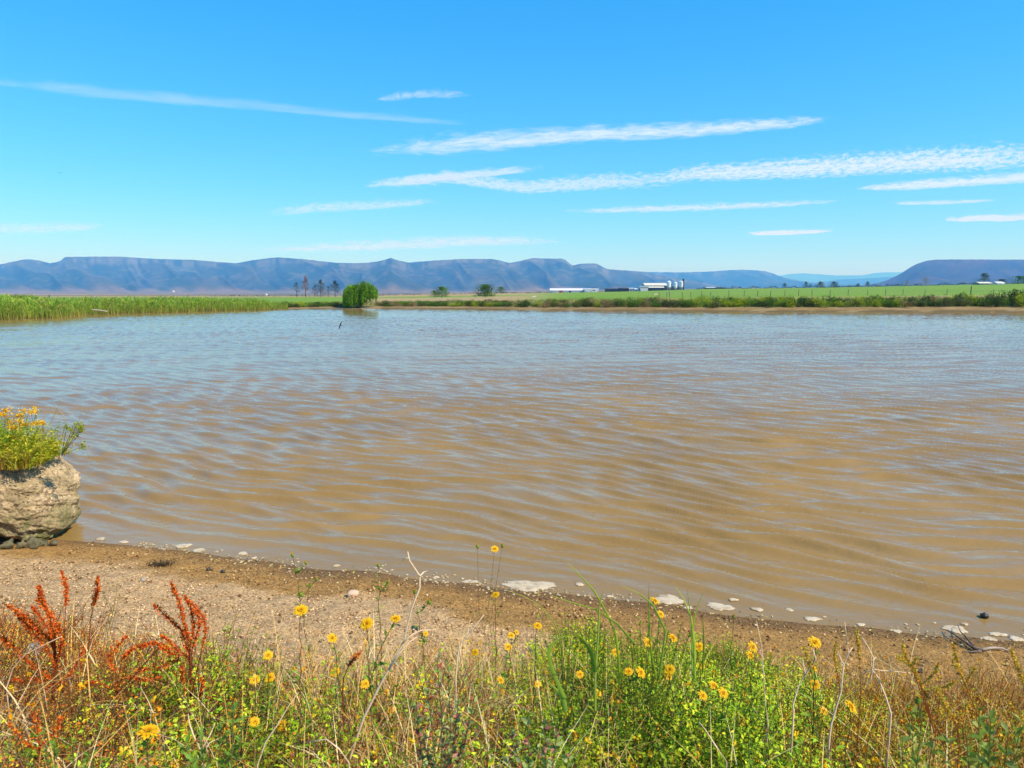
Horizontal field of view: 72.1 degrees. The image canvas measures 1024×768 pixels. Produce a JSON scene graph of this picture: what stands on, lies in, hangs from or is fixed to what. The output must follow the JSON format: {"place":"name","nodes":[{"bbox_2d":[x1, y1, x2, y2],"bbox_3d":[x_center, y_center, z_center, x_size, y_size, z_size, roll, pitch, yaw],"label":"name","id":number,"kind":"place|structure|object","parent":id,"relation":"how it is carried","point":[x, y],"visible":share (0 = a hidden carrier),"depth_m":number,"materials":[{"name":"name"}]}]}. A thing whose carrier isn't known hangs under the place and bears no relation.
{"place":"outdoors","nodes":[
{"label":"outdoors","id":0,"kind":"place"},
{"bbox_2d":[0,256,745,292],"bbox_3d":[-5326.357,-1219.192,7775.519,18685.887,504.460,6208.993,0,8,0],"label":"mountains","id":1,"kind":"structure","parent":0,"point":[95,274],"depth_m":7638.10,"materials":[{"name":"stone"}]},
{"bbox_2d":[297,238,513,249],"bbox_3d":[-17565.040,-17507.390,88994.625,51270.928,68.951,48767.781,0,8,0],"label":"cloud","id":2,"kind":"structure","parent":0,"point":[393,244],"depth_m":84457.88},
{"bbox_2d":[385,168,519,184],"bbox_3d":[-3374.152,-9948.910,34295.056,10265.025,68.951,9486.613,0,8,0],"label":"cloud","id":3,"kind":"structure","parent":0,"point":[445,176],"depth_m":33074.10,"materials":[{"name":"white"}]},
{"bbox_2d":[0,309,1023,641],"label":"water","id":4,"kind":"structure","parent":0,"point":[850,469],"depth_m":15.98,"materials":[{"name":"liquid"}]},
{"bbox_2d":[133,542,1023,645],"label":"foam specks","id":5,"kind":"object","parent":4,"relation":"on","point":[425,580],"visible":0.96,"depth_m":8.67,"materials":[{"name":"liquid"}]},
{"bbox_2d":[0,284,1023,767],"bbox_3d":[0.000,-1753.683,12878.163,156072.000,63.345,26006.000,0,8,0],"label":"ground","id":6,"kind":"structure","parent":0,"point":[14,558],"depth_m":7.40,"materials":[{"name":"soil"}]},
{"bbox_2d":[0,538,14,548],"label":"stone","id":7,"kind":"object","parent":6,"relation":"on","point":[9,544],"visible":0.95,"depth_m":9.37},
{"bbox_2d":[25,536,40,548],"bbox_3d":[-6.513,2.164,9.581,0.225,0.217,0.187,0,8,-1],"label":"stone","id":8,"kind":"object","parent":6,"relation":"on","point":[32,542],"visible":0.98,"depth_m":9.52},
{"bbox_2d":[6,636,61,719],"bbox_3d":[-2.052,1.314,3.043,0.229,0.452,0.014,-2,8,-16],"label":"dry stalk","id":9,"kind":"object","parent":6,"relation":"on","point":[12,671],"visible":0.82,"depth_m":3.01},
{"bbox_2d":[7,710,63,766],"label":"red dock","id":10,"kind":"object","parent":6,"relation":"on","point":[15,731],"visible":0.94,"depth_m":2.49,"materials":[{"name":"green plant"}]},
{"bbox_2d":[0,455,80,541],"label":"boulder","id":11,"kind":"object","parent":6,"relation":"on","point":[41,502],"visible":0.71,"depth_m":9.91,"materials":[{"name":"stone"}]},
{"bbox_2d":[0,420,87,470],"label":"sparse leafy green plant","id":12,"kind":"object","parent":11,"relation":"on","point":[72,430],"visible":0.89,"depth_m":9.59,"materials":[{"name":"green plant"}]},
{"bbox_2d":[0,401,92,469],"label":"flowering shrub","id":13,"kind":"object","parent":11,"relation":"on","point":[34,440],"visible":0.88,"depth_m":9.82,"materials":[{"name":"green plant"}]},
{"bbox_2d":[0,583,85,702],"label":"red dock","id":14,"kind":"object","parent":6,"relation":"on","point":[41,599],"visible":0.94,"depth_m":3.28,"materials":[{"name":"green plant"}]},
{"bbox_2d":[59,569,69,693],"bbox_3d":[-2.284,1.283,3.626,0.048,0.651,0.143,-4,9,-28],"label":"red dock","id":15,"kind":"object","parent":6,"relation":"on","point":[65,594],"visible":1,"depth_m":3.59,"materials":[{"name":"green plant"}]},
{"bbox_2d":[20,732,109,767],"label":"leafy plant","id":16,"kind":"object","parent":6,"relation":"on","point":[70,758],"visible":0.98,"depth_m":2.18,"materials":[{"name":"green plant"}]},
{"bbox_2d":[87,575,101,682],"bbox_3d":[-2.036,1.256,3.456,0.205,0.718,0.041,6,10,39],"label":"red dock","id":17,"kind":"object","parent":6,"relation":"on","point":[96,593],"visible":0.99,"depth_m":3.41,"materials":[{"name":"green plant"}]},
{"bbox_2d":[84,634,180,712],"bbox_3d":[-1.719,1.355,3.202,0.401,0.402,0.137,-1,8,-9],"label":"red dock","id":18,"kind":"object","parent":6,"relation":"on","point":[162,646],"visible":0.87,"depth_m":3.18,"materials":[{"name":"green plant"}]},
{"bbox_2d":[0,293,287,319],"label":"reeds","id":19,"kind":"object","parent":6,"relation":"on","point":[23,307],"visible":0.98,"depth_m":94.96,"materials":[{"name":"green plant"}]},
{"bbox_2d":[134,724,159,767],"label":"yellow flower plant","id":20,"kind":"object","parent":6,"relation":"on","point":[148,731],"visible":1,"depth_m":1.56,"materials":[{"name":"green plant"}]},
{"bbox_2d":[147,557,177,566],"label":"wrack clump","id":21,"kind":"object","parent":6,"relation":"on","point":[156,564],"visible":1,"depth_m":8.85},
{"bbox_2d":[152,580,207,714],"bbox_3d":[-1.506,1.232,3.230,0.294,0.712,0.124,4,9,26],"label":"red dock","id":22,"kind":"object","parent":6,"relation":"on","point":[185,632],"visible":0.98,"depth_m":3.20,"materials":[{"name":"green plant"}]},
{"bbox_2d":[188,714,221,766],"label":"dry stalk","id":23,"kind":"object","parent":6,"relation":"on","point":[200,739],"visible":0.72,"depth_m":2.09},
{"bbox_2d":[177,701,250,767],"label":"leafy plant","id":24,"kind":"object","parent":6,"relation":"on","point":[189,757],"visible":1,"depth_m":1.89,"materials":[{"name":"green plant"}]},
{"bbox_2d":[249,650,274,736],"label":"yellow flower plant","id":25,"kind":"object","parent":6,"relation":"on","point":[269,677],"visible":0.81,"depth_m":3.05,"materials":[{"name":"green plant"}]},
{"bbox_2d":[249,716,285,767],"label":"yellow flower plant","id":26,"kind":"object","parent":6,"relation":"on","point":[255,720],"visible":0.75,"depth_m":2.80,"materials":[{"name":"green plant"}]},
{"bbox_2d":[256,693,297,767],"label":"dry stalk","id":27,"kind":"object","parent":6,"relation":"on","point":[271,733],"visible":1,"depth_m":2.41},
{"bbox_2d":[293,604,307,766],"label":"yellow flower plant","id":28,"kind":"object","parent":6,"relation":"on","point":[301,609],"visible":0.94,"depth_m":2.84,"materials":[{"name":"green plant"}]},
{"bbox_2d":[290,553,317,677],"bbox_3d":[-1.301,1.475,4.454,0.164,0.868,0.077,-2,8,-14],"label":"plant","id":29,"kind":"object","parent":6,"relation":"on","point":[310,584],"visible":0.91,"depth_m":4.42,"materials":[{"name":"green plant"}]},
{"bbox_2d":[327,633,353,719],"bbox_3d":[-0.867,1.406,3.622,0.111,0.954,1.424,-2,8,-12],"label":"yellow flower plant","id":30,"kind":"object","parent":6,"relation":"on","point":[333,671],"visible":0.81,"depth_m":3.28,"materials":[{"name":"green plant"}]},
{"bbox_2d":[342,650,361,730],"bbox_3d":[-0.692,1.395,3.053,0.099,0.483,0.038,-5,9,-32],"label":"red dock","id":31,"kind":"object","parent":6,"relation":"on","point":[352,660],"visible":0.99,"depth_m":3.02,"materials":[{"name":"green plant"}]},
{"bbox_2d":[342,281,378,307],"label":"willow tree","id":32,"kind":"object","parent":6,"relation":"on","point":[357,295],"visible":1,"depth_m":116.13,"materials":[{"name":"green plant"}]},
{"bbox_2d":[359,679,369,725],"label":"yellow flower plant","id":33,"kind":"object","parent":6,"relation":"on","point":[366,683],"visible":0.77,"depth_m":3.31,"materials":[{"name":"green plant"}]},
{"bbox_2d":[360,615,400,767],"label":"yellow flower plant","id":34,"kind":"object","parent":6,"relation":"on","point":[367,623],"visible":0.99,"depth_m":2.81,"materials":[{"name":"green plant"}]},
{"bbox_2d":[373,563,389,674],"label":"yellow flower plant","id":35,"kind":"object","parent":6,"relation":"on","point":[384,585],"visible":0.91,"depth_m":4.42,"materials":[{"name":"green plant"}]},
{"bbox_2d":[347,552,436,764],"bbox_3d":[-0.475,1.136,2.760,0.356,0.975,0.068,0,8,0],"label":"dry stalk","id":36,"kind":"object","parent":6,"relation":"on","point":[378,688],"visible":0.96,"depth_m":2.74,"materials":[{"name":"plant"}]},
{"bbox_2d":[413,588,430,684],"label":"yellow flower plant","id":37,"kind":"object","parent":6,"relation":"on","point":[425,632],"visible":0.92,"depth_m":4.45,"materials":[{"name":"green plant"}]},
{"bbox_2d":[411,653,476,767],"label":"leafy plant","id":38,"kind":"object","parent":6,"relation":"on","point":[451,735],"visible":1,"depth_m":2.25,"materials":[{"name":"green plant"}]},
{"bbox_2d":[455,615,483,742],"bbox_3d":[-0.190,1.375,3.152,0.142,0.698,0.022,-3,9,-24],"label":"dry stalk","id":39,"kind":"object","parent":6,"relation":"on","point":[456,670],"visible":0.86,"depth_m":3.11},
{"bbox_2d":[473,284,498,296],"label":"round bush","id":40,"kind":"object","parent":6,"relation":"on","point":[484,287],"visible":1,"depth_m":247.13,"materials":[{"name":"green plant"}]},
{"bbox_2d":[471,649,505,716],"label":"yellow flower plant","id":41,"kind":"object","parent":6,"relation":"on","point":[474,652],"visible":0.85,"depth_m":4.09,"materials":[{"name":"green plant"}]},
{"bbox_2d":[476,543,503,669],"bbox_3d":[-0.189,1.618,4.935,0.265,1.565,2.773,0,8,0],"label":"yellow flower plant","id":42,"kind":"object","parent":6,"relation":"on","point":[495,549],"visible":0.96,"depth_m":5.82,"materials":[{"name":"green plant"}]},
{"bbox_2d":[499,630,518,710],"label":"yellow flower plant","id":43,"kind":"object","parent":6,"relation":"on","point":[508,646],"visible":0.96,"depth_m":4.06,"materials":[{"name":"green plant"}]},
{"bbox_2d":[0,597,1023,767],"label":"dry stalks","id":44,"kind":"object","parent":6,"relation":"on","point":[417,664],"visible":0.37,"depth_m":3.56,"materials":[{"name":"plant"}]},
{"bbox_2d":[0,607,1023,767],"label":"green weeds","id":45,"kind":"object","parent":6,"relation":"on","point":[678,753],"visible":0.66,"depth_m":3.29,"materials":[{"name":"green plant"}]},
{"bbox_2d":[0,588,1023,767],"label":"russet weeds","id":46,"kind":"object","parent":6,"relation":"on","point":[24,640],"visible":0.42,"depth_m":3.35,"materials":[{"name":"brown plant"}]},
{"bbox_2d":[0,544,1023,767],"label":"pebbles","id":47,"kind":"object","parent":6,"relation":"on","point":[354,614],"visible":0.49,"depth_m":6.99,"materials":[{"name":"gravel"}]},
{"bbox_2d":[5,629,1022,767],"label":"tiny blossoms","id":48,"kind":"object","parent":6,"relation":"on","point":[159,708],"visible":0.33,"depth_m":3.52,"materials":[{"name":"yellow plant"}]},
{"bbox_2d":[29,644,1021,767],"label":"short grass","id":49,"kind":"structure","parent":6,"relation":"on","point":[378,720],"depth_m":3.34,"materials":[{"name":"green plant"}]},
{"bbox_2d":[501,580,556,591],"bbox_3d":[0.202,2.462,8.538,0.713,0.042,0.332,0,8,0],"label":"foam patch","id":50,"kind":"object","parent":6,"relation":"on","point":[530,585],"visible":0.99,"depth_m":8.54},
{"bbox_2d":[528,622,542,730],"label":"yellow flower plant","id":51,"kind":"object","parent":6,"relation":"on","point":[538,625],"visible":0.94,"depth_m":3.50,"materials":[{"name":"green plant"}]},
{"bbox_2d":[501,711,573,767],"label":"leafy plant","id":52,"kind":"object","parent":6,"relation":"on","point":[554,747],"visible":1,"depth_m":2.10,"materials":[{"name":"green plant"}]},
{"bbox_2d":[77,543,1023,652],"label":"plant litter","id":53,"kind":"object","parent":6,"relation":"on","point":[535,592],"visible":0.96,"depth_m":7.90,"materials":[{"name":"plant"}]},
{"bbox_2d":[551,642,575,743],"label":"leafy plant","id":54,"kind":"object","parent":6,"relation":"on","point":[557,702],"visible":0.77,"depth_m":3.08,"materials":[{"name":"green plant"}]},
{"bbox_2d":[549,288,583,292],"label":"long shed","id":55,"kind":"structure","parent":6,"relation":"on","point":[558,290],"depth_m":738.81,"materials":[{"name":"white metal"}]},
{"bbox_2d":[547,633,597,710],"bbox_3d":[0.223,1.318,2.809,0.171,0.764,0.175,-7,10,-40],"label":"grass tuft","id":56,"kind":"object","parent":6,"relation":"on","point":[561,693],"visible":1,"depth_m":2.80,"materials":[{"name":"green plant"}]},
{"bbox_2d":[572,670,601,723],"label":"yellow flower plant","id":57,"kind":"object","parent":6,"relation":"on","point":[579,674],"visible":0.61,"depth_m":3.79,"materials":[{"name":"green plant"}]},
{"bbox_2d":[584,619,606,729],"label":"leafy plant","id":58,"kind":"object","parent":6,"relation":"on","point":[588,671],"visible":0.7,"depth_m":3.28,"materials":[{"name":"green plant"}]},
{"bbox_2d":[550,561,666,766],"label":"grass tuft","id":59,"kind":"object","parent":6,"relation":"on","point":[628,637],"visible":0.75,"depth_m":2.91,"materials":[{"name":"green plant"}]},
{"bbox_2d":[229,282,1023,295],"bbox_3d":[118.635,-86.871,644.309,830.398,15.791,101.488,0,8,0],"label":"distant scrub","id":60,"kind":"object","parent":6,"relation":"on","point":[716,287],"visible":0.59,"depth_m":632.26,"materials":[{"name":"green plant"}]},
{"bbox_2d":[623,666,644,762],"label":"yellow flower plant","id":61,"kind":"object","parent":6,"relation":"on","point":[640,672],"visible":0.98,"depth_m":2.92,"materials":[{"name":"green plant"}]},
{"bbox_2d":[292,294,1014,306],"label":"bank grass","id":62,"kind":"structure","parent":6,"relation":"on","point":[570,301],"depth_m":122.52,"materials":[{"name":"green plant"}]},
{"bbox_2d":[650,597,663,686],"bbox_3d":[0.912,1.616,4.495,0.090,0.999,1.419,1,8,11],"label":"yellow flower plant","id":63,"kind":"object","parent":6,"relation":"on","point":[654,602],"visible":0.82,"depth_m":4.22,"materials":[{"name":"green plant"}]},
{"bbox_2d":[641,633,676,760],"bbox_3d":[0.658,1.450,3.241,0.088,0.687,0.269,8,11,44],"label":"yellow flower plant","id":64,"kind":"object","parent":6,"relation":"on","point":[672,637],"visible":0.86,"depth_m":3.21,"materials":[{"name":"green plant"}]},
{"bbox_2d":[618,614,711,754],"bbox_3d":[0.676,1.379,3.168,0.387,0.802,0.253,0,8,0],"label":"leafy plant","id":65,"kind":"object","parent":6,"relation":"on","point":[652,678],"visible":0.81,"depth_m":3.16,"materials":[{"name":"green plant"}]},
{"bbox_2d":[656,594,683,603],"bbox_3d":[1.812,2.512,8.175,0.369,0.042,0.280,0,8,0],"label":"foam patch","id":66,"kind":"object","parent":6,"relation":"on","point":[668,599],"visible":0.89,"depth_m":8.15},
{"bbox_2d":[663,664,691,727],"bbox_3d":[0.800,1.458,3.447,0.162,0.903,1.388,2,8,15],"label":"yellow flower plant","id":67,"kind":"object","parent":6,"relation":"on","point":[669,669],"visible":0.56,"depth_m":2.99,"materials":[{"name":"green plant"}]},
{"bbox_2d":[648,587,718,766],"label":"grass tuft","id":68,"kind":"object","parent":6,"relation":"on","point":[693,664],"visible":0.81,"depth_m":2.94,"materials":[{"name":"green plant"}]},
{"bbox_2d":[692,642,709,737],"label":"yellow flower plant","id":69,"kind":"object","parent":6,"relation":"on","point":[699,645],"visible":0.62,"depth_m":3.19,"materials":[{"name":"green plant"}]},
{"bbox_2d":[698,680,728,766],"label":"yellow flower plant","id":70,"kind":"object","parent":6,"relation":"on","point":[713,686],"visible":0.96,"depth_m":2.94,"materials":[{"name":"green plant"}]},
{"bbox_2d":[706,602,734,610],"bbox_3d":[2.364,2.540,7.976,0.329,0.041,0.195,4,9,26],"label":"foam patch","id":71,"kind":"object","parent":6,"relation":"on","point":[717,606],"visible":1,"depth_m":7.98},
{"bbox_2d":[725,614,735,683],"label":"plant","id":72,"kind":"object","parent":6,"relation":"on","point":[731,650],"visible":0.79,"depth_m":4.48,"materials":[{"name":"green plant"}]},
{"bbox_2d":[741,641,757,741],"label":"yellow flower plant","id":73,"kind":"object","parent":6,"relation":"on","point":[750,655],"visible":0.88,"depth_m":3.26,"materials":[{"name":"green plant"}]},
{"bbox_2d":[753,621,768,763],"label":"dry stalk","id":74,"kind":"object","parent":6,"relation":"on","point":[764,687],"visible":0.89,"depth_m":2.92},
{"bbox_2d":[790,650,815,766],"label":"dry stalk","id":75,"kind":"object","parent":6,"relation":"on","point":[792,729],"visible":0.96,"depth_m":2.81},
{"bbox_2d":[802,645,815,730],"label":"amber seed plant","id":76,"kind":"object","parent":6,"relation":"on","point":[809,662],"visible":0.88,"depth_m":3.15,"materials":[{"name":"brown plant"}]},
{"bbox_2d":[800,636,821,761],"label":"yellow flower plant","id":77,"kind":"object","parent":6,"relation":"on","point":[814,684],"visible":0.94,"depth_m":3.04,"materials":[{"name":"green plant"}]},
{"bbox_2d":[804,298,828,307],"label":"bush","id":78,"kind":"object","parent":6,"relation":"on","point":[822,301],"visible":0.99,"depth_m":103.67,"materials":[{"name":"green plant"}]},
{"bbox_2d":[832,641,839,760],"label":"amber seed plant","id":79,"kind":"object","parent":6,"relation":"on","point":[835,659],"visible":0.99,"depth_m":3.19,"materials":[{"name":"brown plant"}]},
{"bbox_2d":[827,625,852,767],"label":"dry stalk","id":80,"kind":"object","parent":6,"relation":"on","point":[830,730],"visible":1,"depth_m":2.77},
{"bbox_2d":[666,286,1015,297],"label":"wire fence","id":81,"kind":"object","parent":6,"relation":"on","point":[744,293],"visible":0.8,"depth_m":144.75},
{"bbox_2d":[836,699,856,767],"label":"yellow flower plant","id":82,"kind":"object","parent":6,"relation":"on","point":[851,707],"visible":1,"depth_m":2.27,"materials":[{"name":"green plant"}]},
{"bbox_2d":[854,628,861,766],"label":"amber seed plant","id":83,"kind":"object","parent":6,"relation":"on","point":[858,644],"visible":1,"depth_m":3.08,"materials":[{"name":"brown plant"}]},
{"bbox_2d":[861,637,905,767],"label":"dry stalk","id":84,"kind":"object","parent":6,"relation":"on","point":[889,732],"visible":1,"depth_m":2.81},
{"bbox_2d":[766,657,1023,767],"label":"amber weeds","id":85,"kind":"object","parent":6,"relation":"on","point":[998,709],"visible":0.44,"depth_m":4.02,"materials":[{"name":"brown plant"}]},
{"bbox_2d":[910,695,929,755],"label":"yellow flower plant","id":86,"kind":"object","parent":6,"relation":"on","point":[917,700],"visible":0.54,"depth_m":3.43,"materials":[{"name":"green plant"}]},
{"bbox_2d":[895,705,956,767],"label":"leafy plant","id":87,"kind":"object","parent":6,"relation":"on","point":[916,760],"visible":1,"depth_m":2.14,"materials":[{"name":"green plant"}]},
{"bbox_2d":[895,642,956,766],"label":"amber seed plant","id":88,"kind":"object","parent":6,"relation":"on","point":[913,668],"visible":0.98,"depth_m":2.78,"materials":[{"name":"brown plant"}]},
{"bbox_2d":[933,687,970,767],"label":"amber seed plant","id":89,"kind":"object","parent":6,"relation":"on","point":[943,702],"visible":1,"depth_m":2.59,"materials":[{"name":"brown plant"}]},
{"bbox_2d":[941,625,967,633],"bbox_3d":[4.684,2.611,7.456,0.257,0.042,0.199,0,8,0],"label":"foam patch","id":90,"kind":"object","parent":6,"relation":"on","point":[953,628],"visible":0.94,"depth_m":7.46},
{"bbox_2d":[953,295,973,306],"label":"bush","id":91,"kind":"object","parent":6,"relation":"on","point":[965,301],"visible":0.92,"depth_m":102.74,"materials":[{"name":"green plant"}]},
{"bbox_2d":[950,642,988,757],"bbox_3d":[1.833,1.460,2.845,0.159,0.783,0.155,5,9,31],"label":"amber seed plant","id":92,"kind":"object","parent":6,"relation":"on","point":[960,671],"visible":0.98,"depth_m":2.82,"materials":[{"name":"brown plant"}]},
{"bbox_2d":[945,624,1009,652],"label":"driftwood branch","id":93,"kind":"object","parent":6,"relation":"on","point":[970,644],"visible":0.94,"depth_m":6.93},
{"bbox_2d":[958,706,1023,767],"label":"leafy plant","id":94,"kind":"object","parent":6,"relation":"on","point":[984,761],"visible":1,"depth_m":1.85,"materials":[{"name":"green plant"}]},
{"bbox_2d":[1007,648,1023,767],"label":"amber seed plant","id":95,"kind":"object","parent":6,"relation":"on","point":[1017,665],"visible":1,"depth_m":2.84,"materials":[{"name":"brown plant"}]},
{"bbox_2d":[1011,292,1023,306],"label":"bush","id":96,"kind":"object","parent":6,"relation":"on","point":[1019,300],"visible":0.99,"depth_m":101.54,"materials":[{"name":"green plant"}]},
{"bbox_2d":[0,0,1023,275],"label":"sky","id":97,"kind":"structure","parent":0,"point":[229,131],"materials":[{"name":"blue"}]},
{"bbox_2d":[408,173,652,191],"bbox_3d":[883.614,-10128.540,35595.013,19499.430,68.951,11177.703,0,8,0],"label":"cloud","id":98,"kind":"structure","parent":0,"point":[521,187],"depth_m":35448.41,"materials":[{"name":"white"}]},
{"bbox_2d":[414,121,796,150],"bbox_3d":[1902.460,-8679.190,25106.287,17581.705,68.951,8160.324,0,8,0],"label":"cloud","id":99,"kind":"structure","parent":0,"point":[594,134],"depth_m":23938.66,"materials":[{"name":"white"}]},
{"bbox_2d":[594,202,806,211],"bbox_3d":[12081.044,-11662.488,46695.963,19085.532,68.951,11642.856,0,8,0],"label":"cloud","id":100,"kind":"structure","parent":0,"point":[690,207],"depth_m":46034.11,"materials":[{"name":"white"}]},
{"bbox_2d":[637,270,840,287],"bbox_3d":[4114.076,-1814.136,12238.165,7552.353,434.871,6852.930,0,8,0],"label":"mountains","id":101,"kind":"structure","parent":0,"point":[749,278],"depth_m":12756.63,"materials":[{"name":"stone"}]},
{"bbox_2d":[751,230,827,234],"bbox_3d":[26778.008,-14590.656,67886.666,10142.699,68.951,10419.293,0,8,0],"label":"cloud","id":102,"kind":"structure","parent":0,"point":[784,232],"depth_m":67381.48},
{"bbox_2d":[655,148,1023,181],"bbox_3d":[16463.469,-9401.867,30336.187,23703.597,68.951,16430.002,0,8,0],"label":"cloud","id":103,"kind":"structure","parent":0,"point":[895,162],"depth_m":30140.26,"materials":[{"name":"white"}]},
{"bbox_2d":[780,272,902,282],"bbox_3d":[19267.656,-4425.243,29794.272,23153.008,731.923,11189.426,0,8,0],"label":"mountains","id":104,"kind":"structure","parent":0,"point":[815,278],"depth_m":29931.32,"materials":[{"name":"stone"}]},
{"bbox_2d":[819,277,891,285],"bbox_3d":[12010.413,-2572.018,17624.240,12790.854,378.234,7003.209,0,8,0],"label":"mountains","id":105,"kind":"structure","parent":0,"point":[847,282],"depth_m":17466.36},
{"bbox_2d":[842,259,1023,286],"bbox_3d":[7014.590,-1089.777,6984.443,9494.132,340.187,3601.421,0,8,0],"label":"mountains","id":106,"kind":"structure","parent":0,"point":[950,271],"depth_m":6712.82,"materials":[{"name":"stone"}]},
{"bbox_2d":[901,200,983,204],"bbox_3d":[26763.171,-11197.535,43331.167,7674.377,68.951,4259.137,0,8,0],"label":"cloud","id":107,"kind":"structure","parent":0,"point":[937,202],"depth_m":43358.34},
{"bbox_2d":[864,173,1023,189],"bbox_3d":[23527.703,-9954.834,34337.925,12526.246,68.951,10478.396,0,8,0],"label":"cloud","id":108,"kind":"structure","parent":0,"point":[1018,177],"depth_m":35030.15,"materials":[{"name":"white"}]},
{"bbox_2d":[947,214,1023,221],"bbox_3d":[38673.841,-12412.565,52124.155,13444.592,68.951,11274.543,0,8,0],"label":"cloud","id":109,"kind":"structure","parent":0,"point":[997,218],"depth_m":53466.22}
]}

